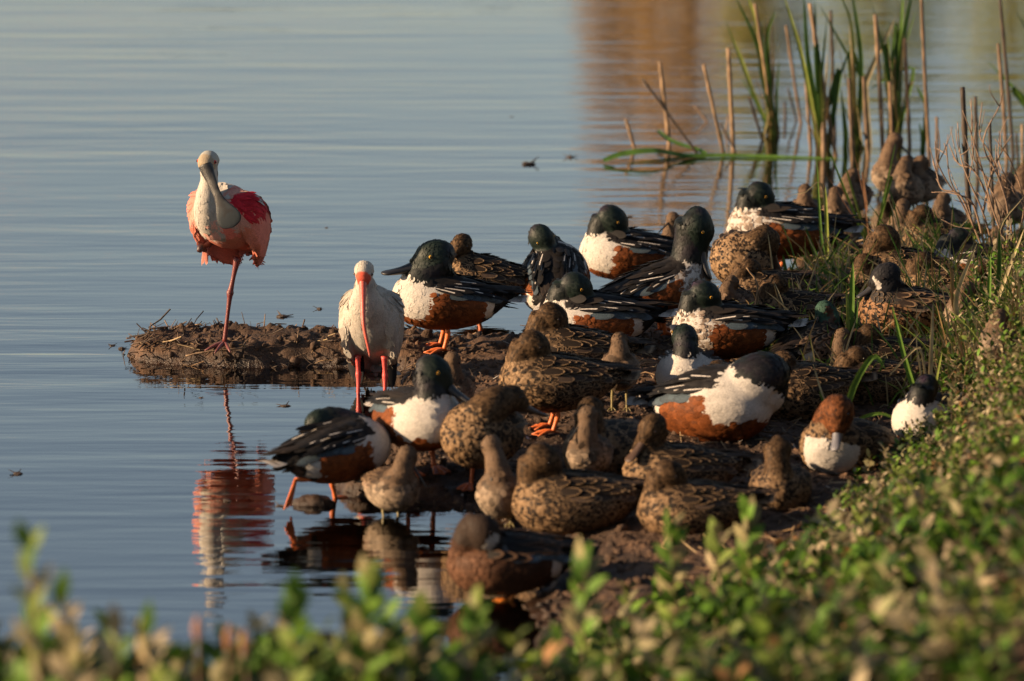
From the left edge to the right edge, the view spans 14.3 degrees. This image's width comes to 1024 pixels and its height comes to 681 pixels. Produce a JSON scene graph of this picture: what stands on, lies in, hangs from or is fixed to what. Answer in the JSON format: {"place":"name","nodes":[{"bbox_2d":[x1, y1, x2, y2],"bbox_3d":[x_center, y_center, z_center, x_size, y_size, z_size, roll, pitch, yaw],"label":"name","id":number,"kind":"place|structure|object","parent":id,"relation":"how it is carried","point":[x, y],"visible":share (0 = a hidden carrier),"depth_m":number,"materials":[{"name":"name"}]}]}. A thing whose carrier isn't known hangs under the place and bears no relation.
{"place":"outdoors","nodes":[
{"label":"outdoors","id":0,"kind":"place"},
{"bbox_2d":[0,0,1023,680],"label":"water","id":1,"kind":"structure","parent":0,"point":[342,138],"depth_m":15.74,"materials":[{"name":"liquid"}]},
{"bbox_2d":[292,494,335,506],"bbox_3d":[-0.528,0.431,10.902,0.120,0.046,0.070,0,12,0],"label":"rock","id":2,"kind":"object","parent":1,"relation":"on","point":[312,500],"visible":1,"depth_m":10.88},
{"bbox_2d":[259,406,391,509],"bbox_3d":[-0.502,0.319,10.887,0.399,0.254,0.209,-8,14,-32],"label":"duck","id":3,"kind":"object","parent":1,"relation":"on","point":[331,446],"visible":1,"depth_m":10.83},
{"bbox_2d":[356,444,426,516],"bbox_3d":[-0.335,0.361,10.796,0.126,0.209,0.269,-7,14,-29],"label":"dowitcher","id":4,"kind":"object","parent":1,"relation":"on","point":[395,487],"visible":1,"depth_m":10.70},
{"bbox_2d":[450,233,527,295],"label":"duck","id":5,"kind":"object","parent":1,"relation":"on","point":[485,266],"visible":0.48,"depth_m":13.23},
{"bbox_2d":[446,511,601,602],"bbox_3d":[0.038,0.519,9.999,0.398,0.230,0.194,-2,12,-8],"label":"duck","id":6,"kind":"object","parent":1,"relation":"on","point":[489,555],"visible":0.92,"depth_m":9.92},
{"bbox_2d":[521,224,589,310],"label":"duck","id":7,"kind":"object","parent":1,"relation":"on","point":[551,257],"visible":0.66,"depth_m":13.27},
{"bbox_2d":[579,204,673,279],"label":"duck","id":8,"kind":"object","parent":1,"relation":"on","point":[613,244],"visible":0.67,"depth_m":13.74},
{"bbox_2d":[658,61,670,144],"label":"reed stem","id":9,"kind":"object","parent":1,"relation":"on","point":[664,103],"visible":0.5,"depth_m":16.67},
{"bbox_2d":[641,78,697,152],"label":"reed stem","id":10,"kind":"object","parent":1,"relation":"on","point":[670,117],"visible":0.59,"depth_m":16.42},
{"bbox_2d":[658,211,711,250],"bbox_3d":[0.596,-0.343,14.095,0.258,0.216,0.111,-8,15,-34],"label":"dowitcher","id":11,"kind":"object","parent":1,"relation":"on","point":[668,227],"visible":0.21,"depth_m":14.03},
{"bbox_2d":[702,64,724,152],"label":"reed stem","id":12,"kind":"object","parent":1,"relation":"on","point":[709,91],"visible":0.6,"depth_m":16.39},
{"bbox_2d":[603,130,843,163],"bbox_3d":[0.805,-0.741,16.296,0.857,0.052,0.590,7,14,30],"label":"floating leaf","id":13,"kind":"object","parent":1,"relation":"on","point":[701,154],"visible":0.98,"depth_m":16.35,"materials":[{"name":"plant"}]},
{"bbox_2d":[726,48,734,149],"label":"reed stem","id":14,"kind":"object","parent":1,"relation":"on","point":[730,92],"visible":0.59,"depth_m":16.52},
{"bbox_2d":[726,0,779,134],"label":"cattail","id":15,"kind":"object","parent":1,"relation":"on","point":[771,111],"visible":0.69,"depth_m":16.89,"materials":[{"name":"green plant"}]},
{"bbox_2d":[753,3,774,134],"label":"reed stem","id":16,"kind":"object","parent":1,"relation":"on","point":[759,31],"visible":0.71,"depth_m":16.83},
{"bbox_2d":[785,25,801,123],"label":"reed stem","id":17,"kind":"object","parent":1,"relation":"on","point":[793,76],"visible":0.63,"depth_m":17.17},
{"bbox_2d":[726,181,869,267],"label":"duck","id":18,"kind":"object","parent":1,"relation":"on","point":[756,204],"visible":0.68,"depth_m":13.96},
{"bbox_2d":[793,183,820,207],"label":"dowitcher","id":19,"kind":"object","parent":1,"relation":"on","point":[805,199],"visible":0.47,"depth_m":14.76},
{"bbox_2d":[804,80,811,151],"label":"reed stem","id":20,"kind":"object","parent":1,"relation":"on","point":[809,129],"visible":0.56,"depth_m":16.49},
{"bbox_2d":[785,0,850,156],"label":"cattail","id":21,"kind":"object","parent":1,"relation":"in","point":[817,104],"visible":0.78,"depth_m":16.33,"materials":[{"name":"green plant"}]},
{"bbox_2d":[808,3,837,156],"bbox_3d":[1.272,-0.888,16.362,0.197,0.918,0.029,2,12,11],"label":"reed stem","id":22,"kind":"object","parent":1,"relation":"on","point":[831,133],"visible":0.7,"depth_m":16.35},
{"bbox_2d":[820,109,825,157],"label":"reed stem","id":23,"kind":"object","parent":1,"relation":"on","point":[823,140],"visible":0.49,"depth_m":16.34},
{"bbox_2d":[829,11,836,140],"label":"reed stem","id":24,"kind":"object","parent":1,"relation":"on","point":[832,51],"visible":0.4,"depth_m":16.69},
{"bbox_2d":[821,185,854,222],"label":"dowitcher","id":25,"kind":"object","parent":1,"relation":"on","point":[835,203],"visible":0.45,"depth_m":14.68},
{"bbox_2d":[820,0,863,147],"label":"cattail","id":26,"kind":"object","parent":1,"relation":"on","point":[852,61],"visible":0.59,"depth_m":16.57,"materials":[{"name":"green plant"}]},
{"bbox_2d":[847,78,853,160],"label":"reed stem","id":27,"kind":"object","parent":1,"relation":"on","point":[850,121],"visible":0.61,"depth_m":16.26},
{"bbox_2d":[837,168,875,213],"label":"dowitcher","id":28,"kind":"object","parent":1,"relation":"on","point":[854,179],"visible":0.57,"depth_m":15.06,"materials":[{"name":"brown"}]},
{"bbox_2d":[862,76,869,158],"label":"reed stem","id":29,"kind":"object","parent":1,"relation":"on","point":[867,145],"visible":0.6,"depth_m":16.33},
{"bbox_2d":[873,14,884,150],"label":"reed stem","id":30,"kind":"object","parent":1,"relation":"on","point":[879,86],"visible":0.59,"depth_m":16.38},
{"bbox_2d":[862,0,915,143],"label":"cattail","id":31,"kind":"object","parent":1,"relation":"on","point":[893,68],"visible":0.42,"depth_m":16.65,"materials":[{"name":"green plant"}]},
{"bbox_2d":[888,82,893,132],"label":"reed stem","id":32,"kind":"object","parent":1,"relation":"on","point":[890,103],"visible":0.35,"depth_m":16.47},
{"bbox_2d":[871,132,913,193],"bbox_3d":[1.431,-0.661,15.481,0.166,0.270,0.263,-1,12,-3],"label":"dowitcher","id":33,"kind":"object","parent":1,"relation":"on","point":[880,171],"visible":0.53,"depth_m":15.38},
{"bbox_2d":[887,197,911,232],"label":"dowitcher","id":34,"kind":"object","parent":1,"relation":"on","point":[903,204],"visible":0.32,"depth_m":14.42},
{"bbox_2d":[889,155,925,209],"bbox_3d":[1.483,-0.584,15.221,0.134,0.229,0.287,6,13,24],"label":"dowitcher","id":35,"kind":"object","parent":1,"relation":"on","point":[907,183],"visible":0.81,"depth_m":15.11,"materials":[{"name":"brown"}]},
{"bbox_2d":[903,38,912,145],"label":"reed stem","id":36,"kind":"object","parent":1,"relation":"on","point":[908,116],"visible":0.59,"depth_m":16.63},
{"bbox_2d":[917,87,925,150],"bbox_3d":[1.661,-0.864,16.523,0.036,0.320,0.061,-7,14,-29],"label":"cattail","id":37,"kind":"object","parent":1,"relation":"on","point":[923,139],"visible":0.51,"depth_m":16.51,"materials":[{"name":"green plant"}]},
{"bbox_2d":[920,0,930,164],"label":"reed stem","id":38,"kind":"object","parent":1,"relation":"on","point":[925,80],"visible":0.69,"depth_m":16.15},
{"bbox_2d":[911,155,946,205],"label":"dowitcher","id":39,"kind":"object","parent":1,"relation":"on","point":[924,171],"visible":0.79,"depth_m":15.20,"materials":[{"name":"brown"}]},
{"bbox_2d":[902,204,990,251],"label":"duck","id":40,"kind":"object","parent":1,"relation":"on","point":[916,212],"visible":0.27,"depth_m":14.39},
{"bbox_2d":[932,191,965,221],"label":"dowitcher","id":41,"kind":"object","parent":1,"relation":"on","point":[942,202],"visible":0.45,"depth_m":14.59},
{"bbox_2d":[974,96,979,182],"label":"reed stem","id":42,"kind":"object","parent":1,"relation":"on","point":[977,169],"visible":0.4,"depth_m":15.74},
{"bbox_2d":[988,122,994,227],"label":"reed stem","id":43,"kind":"object","parent":1,"relation":"on","point":[991,182],"visible":0.37,"depth_m":14.18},
{"bbox_2d":[997,43,1008,164],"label":"reed stem","id":44,"kind":"object","parent":1,"relation":"on","point":[1003,99],"visible":0.63,"depth_m":16.17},
{"bbox_2d":[987,172,1023,231],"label":"dowitcher","id":45,"kind":"object","parent":1,"relation":"on","point":[1016,213],"visible":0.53,"depth_m":14.71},
{"bbox_2d":[998,0,1014,155],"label":"reed stem","id":46,"kind":"object","parent":1,"relation":"on","point":[1008,95],"visible":0.71,"depth_m":16.35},
{"bbox_2d":[1014,163,1023,194],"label":"dowitcher","id":47,"kind":"object","parent":1,"relation":"on","point":[1020,172],"visible":0.23,"depth_m":14.90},
{"bbox_2d":[127,243,1023,680],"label":"ground","id":48,"kind":"structure","parent":0,"point":[451,483],"depth_m":11.13,"materials":[{"name":"soil"}]},
{"bbox_2d":[10,520,61,680],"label":"leafy sprig","id":49,"kind":"object","parent":48,"relation":"on","point":[27,540],"visible":1,"depth_m":5.91,"materials":[{"name":"green plant"}]},
{"bbox_2d":[14,595,58,680],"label":"leafy sprig","id":50,"kind":"object","parent":48,"relation":"on","point":[22,672],"visible":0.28,"depth_m":6.34,"materials":[{"name":"green plant"}]},
{"bbox_2d":[47,568,100,680],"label":"leafy sprig","id":51,"kind":"object","parent":48,"relation":"on","point":[59,666],"visible":0.98,"depth_m":6.24,"materials":[{"name":"green plant"}]},
{"bbox_2d":[96,603,132,680],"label":"leafy sprig","id":52,"kind":"object","parent":48,"relation":"on","point":[108,656],"visible":1,"depth_m":6.22,"materials":[{"name":"green plant"}]},
{"bbox_2d":[136,600,170,680],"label":"leafy sprig","id":53,"kind":"object","parent":48,"relation":"on","point":[145,625],"visible":1,"depth_m":6.35,"materials":[{"name":"green plant"}]},
{"bbox_2d":[193,616,201,680],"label":"bud stem","id":54,"kind":"object","parent":48,"relation":"on","point":[197,629],"visible":1,"depth_m":6.43,"materials":[{"name":"pink plant"}]},
{"bbox_2d":[224,625,232,680],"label":"bud stem","id":55,"kind":"object","parent":48,"relation":"on","point":[228,637],"visible":1,"depth_m":6.46,"materials":[{"name":"pink plant"}]},
{"bbox_2d":[186,150,272,353],"bbox_3d":[-0.866,-0.285,12.485,0.254,0.631,0.363,5,13,21],"label":"spoonbill","id":56,"kind":"object","parent":48,"relation":"on","point":[230,224],"visible":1,"depth_m":12.40,"materials":[{"name":"pink"}]},
{"bbox_2d":[239,630,248,680],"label":"bud stem","id":57,"kind":"object","parent":48,"relation":"on","point":[244,643],"visible":1,"depth_m":6.42,"materials":[{"name":"pink plant"}]},
{"bbox_2d":[263,569,323,680],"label":"leafy sprig","id":58,"kind":"object","parent":48,"relation":"on","point":[292,608],"visible":1,"depth_m":6.52,"materials":[{"name":"green plant"}]},
{"bbox_2d":[339,553,393,680],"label":"leafy sprig","id":59,"kind":"object","parent":48,"relation":"on","point":[370,579],"visible":1,"depth_m":6.84,"materials":[{"name":"green plant"}]},
{"bbox_2d":[338,260,404,392],"bbox_3d":[-0.421,-0.015,12.145,0.203,0.483,0.371,2,12,8],"label":"ibis","id":60,"kind":"object","parent":48,"relation":"on","point":[371,323],"visible":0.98,"depth_m":12.11,"materials":[{"name":"white"}]},
{"bbox_2d":[364,354,469,477],"bbox_3d":[-0.277,0.176,11.055,0.215,0.334,0.445,-6,14,-27],"label":"duck","id":61,"kind":"object","parent":48,"relation":"on","point":[415,415],"visible":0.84,"depth_m":10.89},
{"bbox_2d":[404,589,442,680],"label":"leafy sprig","id":62,"kind":"object","parent":48,"relation":"on","point":[420,613],"visible":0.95,"depth_m":7.06,"materials":[{"name":"green plant"}]},
{"bbox_2d":[381,239,531,353],"bbox_3d":[-0.166,-0.143,12.552,0.477,0.347,0.225,-2,12,-10],"label":"duck","id":63,"kind":"object","parent":48,"relation":"on","point":[434,289],"visible":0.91,"depth_m":12.47},
{"bbox_2d":[444,351,475,403],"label":"dowitcher","id":64,"kind":"object","parent":48,"relation":"on","point":[464,380],"visible":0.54,"depth_m":11.66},
{"bbox_2d":[451,584,495,680],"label":"leafy sprig","id":65,"kind":"object","parent":48,"relation":"on","point":[475,611],"visible":0.99,"depth_m":7.17,"materials":[{"name":"green plant"}]},
{"bbox_2d":[440,384,548,490],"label":"duck","id":66,"kind":"object","parent":48,"relation":"on","point":[470,425],"visible":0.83,"depth_m":10.81},
{"bbox_2d":[475,435,516,527],"bbox_3d":[-0.023,0.355,10.643,0.132,0.243,0.268,2,12,8],"label":"dowitcher","id":67,"kind":"object","parent":48,"relation":"on","point":[496,486],"visible":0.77,"depth_m":10.54,"materials":[{"name":"brown"}]},
{"bbox_2d":[0,218,1023,680],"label":"ground cover plants","id":68,"kind":"object","parent":48,"relation":"on","point":[912,516],"visible":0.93,"depth_m":7.72,"materials":[{"name":"green plant"}]},
{"bbox_2d":[498,329,641,436],"bbox_3d":[0.166,0.108,11.468,0.413,0.296,0.207,-1,12,-7],"label":"duck","id":69,"kind":"object","parent":48,"relation":"on","point":[541,375],"visible":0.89,"depth_m":11.39},
{"bbox_2d":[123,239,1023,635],"bbox_3d":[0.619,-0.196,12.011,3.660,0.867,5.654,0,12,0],"label":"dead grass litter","id":70,"kind":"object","parent":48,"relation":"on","point":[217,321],"visible":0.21,"depth_m":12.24,"materials":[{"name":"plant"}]},
{"bbox_2d":[511,442,645,535],"bbox_3d":[0.205,0.377,10.504,0.417,0.250,0.206,-1,12,-4],"label":"duck","id":71,"kind":"object","parent":48,"relation":"on","point":[552,495],"visible":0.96,"depth_m":10.44},
{"bbox_2d":[562,536,608,680],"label":"leafy sprig","id":72,"kind":"object","parent":48,"relation":"on","point":[582,572],"visible":0.94,"depth_m":7.46,"materials":[{"name":"green plant"}]},
{"bbox_2d":[524,302,655,359],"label":"duck","id":73,"kind":"object","parent":48,"relation":"on","point":[554,326],"visible":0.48,"depth_m":11.82},
{"bbox_2d":[565,405,614,471],"bbox_3d":[0.215,0.262,10.913,0.122,0.213,0.262,3,12,15],"label":"dowitcher","id":74,"kind":"object","parent":48,"relation":"on","point":[588,446],"visible":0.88,"depth_m":10.81,"materials":[{"name":"brown"}]},
{"bbox_2d":[562,396,639,474],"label":"duck","id":75,"kind":"object","parent":48,"relation":"on","point":[620,434],"visible":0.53,"depth_m":10.95},
{"bbox_2d":[543,272,678,336],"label":"duck","id":76,"kind":"object","parent":48,"relation":"on","point":[577,298],"visible":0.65,"depth_m":12.42},
{"bbox_2d":[601,331,640,411],"bbox_3d":[0.308,0.079,11.733,0.122,0.234,0.252,0,12,2],"label":"dowitcher","id":77,"kind":"object","parent":48,"relation":"on","point":[619,350],"visible":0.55,"depth_m":11.64,"materials":[{"name":"brown"}]},
{"bbox_2d":[598,206,714,335],"bbox_3d":[0.408,-0.216,12.678,0.437,0.403,0.222,-2,12,-10],"label":"duck","id":78,"kind":"object","parent":48,"relation":"on","point":[678,271],"visible":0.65,"depth_m":12.62},
{"bbox_2d":[655,507,694,653],"bbox_3d":[0.331,0.529,8.289,0.074,0.409,0.092,8,14,33],"label":"leafy sprig","id":79,"kind":"object","parent":48,"relation":"on","point":[668,555],"visible":0.87,"depth_m":8.26,"materials":[{"name":"green plant"}]},
{"bbox_2d":[654,323,723,384],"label":"duck","id":80,"kind":"object","parent":48,"relation":"on","point":[686,353],"visible":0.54,"depth_m":11.87},
{"bbox_2d":[622,412,761,483],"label":"duck","id":81,"kind":"object","parent":48,"relation":"on","point":[651,447],"visible":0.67,"depth_m":10.76},
{"bbox_2d":[637,458,777,535],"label":"duck","id":82,"kind":"object","parent":48,"relation":"on","point":[674,489],"visible":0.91,"depth_m":10.37},
{"bbox_2d":[625,351,791,442],"bbox_3d":[0.533,0.148,11.414,0.512,0.275,0.252,9,15,35],"label":"duck","id":83,"kind":"object","parent":48,"relation":"on","point":[744,397],"visible":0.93,"depth_m":11.29},
{"bbox_2d":[695,517,735,660],"bbox_3d":[0.426,0.540,8.502,0.073,0.353,0.098,-10,15,-38],"label":"leafy sprig","id":84,"kind":"object","parent":48,"relation":"on","point":[713,544],"visible":0.74,"depth_m":8.48,"materials":[{"name":"green plant"}]},
{"bbox_2d":[719,275,754,304],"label":"dowitcher","id":85,"kind":"object","parent":48,"relation":"on","point":[730,288],"visible":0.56,"depth_m":13.02,"materials":[{"name":"brown"}]},
{"bbox_2d":[670,280,809,362],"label":"duck","id":86,"kind":"object","parent":48,"relation":"on","point":[727,329],"visible":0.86,"depth_m":12.13},
{"bbox_2d":[709,223,781,281],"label":"duck","id":87,"kind":"object","parent":48,"relation":"on","point":[731,249],"visible":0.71,"depth_m":13.30},
{"bbox_2d":[731,494,770,611],"bbox_3d":[0.509,0.506,8.702,0.089,0.370,0.081,0,12,0],"label":"leafy sprig","id":88,"kind":"object","parent":48,"relation":"on","point":[749,533],"visible":0.81,"depth_m":8.68,"materials":[{"name":"green plant"}]},
{"bbox_2d":[730,258,819,301],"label":"duck","id":89,"kind":"object","parent":48,"relation":"on","point":[741,273],"visible":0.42,"depth_m":13.17},
{"bbox_2d":[749,435,811,511],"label":"duck","id":90,"kind":"object","parent":48,"relation":"on","point":[785,478],"visible":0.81,"depth_m":10.60},
{"bbox_2d":[752,273,848,320],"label":"duck","id":91,"kind":"object","parent":48,"relation":"on","point":[791,299],"visible":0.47,"depth_m":12.84},
{"bbox_2d":[768,300,844,362],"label":"duck","id":92,"kind":"object","parent":48,"relation":"on","point":[826,315],"visible":0.59,"depth_m":12.18},
{"bbox_2d":[793,158,849,264],"bbox_3d":[1.043,-0.399,13.877,0.210,0.434,0.081,2,12,8],"label":"grass tuft","id":93,"kind":"object","parent":48,"relation":"on","point":[825,248],"visible":0.49,"depth_m":13.87,"materials":[{"name":"green plant"}]},
{"bbox_2d":[770,350,879,420],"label":"duck","id":94,"kind":"object","parent":48,"relation":"on","point":[803,401],"visible":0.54,"depth_m":11.64},
{"bbox_2d":[825,327,851,365],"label":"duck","id":95,"kind":"object","parent":48,"relation":"on","point":[840,333],"visible":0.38,"depth_m":12.16},
{"bbox_2d":[799,394,894,474],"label":"duck","id":96,"kind":"object","parent":48,"relation":"on","point":[837,436],"visible":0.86,"depth_m":10.98},
{"bbox_2d":[839,262,857,332],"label":"grass tuft","id":97,"kind":"object","parent":48,"relation":"on","point":[850,318],"visible":0.34,"depth_m":12.26,"materials":[{"name":"green plant"}]},
{"bbox_2d":[813,354,891,418],"bbox_3d":[0.957,0.189,11.323,0.252,0.317,0.036,1,12,3],"label":"grass tuft","id":98,"kind":"object","parent":48,"relation":"on","point":[859,375],"visible":0.3,"depth_m":11.30,"materials":[{"name":"green plant"}]},
{"bbox_2d":[844,253,872,293],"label":"duck","id":99,"kind":"object","parent":48,"relation":"on","point":[859,261],"visible":0.42,"depth_m":13.33},
{"bbox_2d":[826,147,894,240],"bbox_3d":[1.230,-0.485,14.488,0.244,0.429,0.076,2,12,9],"label":"grass tuft","id":100,"kind":"object","parent":48,"relation":"on","point":[883,203],"visible":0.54,"depth_m":14.49,"materials":[{"name":"green plant"}]},
{"bbox_2d":[726,189,1023,407],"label":"short grass","id":101,"kind":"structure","parent":48,"relation":"on","point":[842,265],"depth_m":12.79,"materials":[{"name":"green plant"}]},
{"bbox_2d":[833,345,942,404],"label":"duck","id":102,"kind":"object","parent":48,"relation":"on","point":[855,356],"visible":0.52,"depth_m":11.81},
{"bbox_2d":[849,323,940,361],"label":"duck","id":103,"kind":"object","parent":48,"relation":"on","point":[876,341],"visible":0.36,"depth_m":12.19},
{"bbox_2d":[862,224,951,279],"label":"duck","id":104,"kind":"object","parent":48,"relation":"on","point":[887,246],"visible":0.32,"depth_m":13.36},
{"bbox_2d":[889,306,941,387],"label":"grass tuft","id":105,"kind":"object","parent":48,"relation":"on","point":[904,360],"visible":0.3,"depth_m":11.60,"materials":[{"name":"green plant"}]},
{"bbox_2d":[856,262,980,336],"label":"duck","id":106,"kind":"object","parent":48,"relation":"on","point":[885,282],"visible":0.7,"depth_m":12.58},
{"bbox_2d":[891,374,959,443],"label":"duck","id":107,"kind":"object","parent":48,"relation":"on","point":[921,398],"visible":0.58,"depth_m":11.26},
{"bbox_2d":[904,251,963,292],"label":"duck","id":108,"kind":"object","parent":48,"relation":"on","point":[910,266],"visible":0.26,"depth_m":13.19},
{"bbox_2d":[943,281,984,328],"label":"dowitcher","id":109,"kind":"object","parent":48,"relation":"on","point":[949,305],"visible":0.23,"depth_m":12.52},
{"bbox_2d":[960,87,972,233],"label":"reed stem","id":110,"kind":"object","parent":48,"relation":"on","point":[964,127],"visible":0.49,"depth_m":14.31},
{"bbox_2d":[929,85,1023,249],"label":"twig shrub","id":111,"kind":"object","parent":48,"relation":"on","point":[986,192],"visible":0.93,"depth_m":13.45,"materials":[{"name":"plant"}]},
{"bbox_2d":[934,227,1021,271],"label":"duck","id":112,"kind":"object","parent":48,"relation":"on","point":[957,236],"visible":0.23,"depth_m":13.43},
{"bbox_2d":[943,229,1023,339],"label":"grass tuft","id":113,"kind":"object","parent":48,"relation":"on","point":[954,303],"visible":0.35,"depth_m":12.29,"materials":[{"name":"green plant"}]},
{"bbox_2d":[962,257,1011,294],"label":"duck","id":114,"kind":"object","parent":48,"relation":"on","point":[979,271],"visible":0.07,"depth_m":13.04},
{"bbox_2d":[978,308,1017,365],"bbox_3d":[1.408,-0.013,11.741,0.111,0.175,0.220,6,13,24],"label":"dowitcher","id":115,"kind":"object","parent":48,"relation":"on","point":[1000,312],"visible":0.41,"depth_m":11.66,"materials":[{"name":"brown"}]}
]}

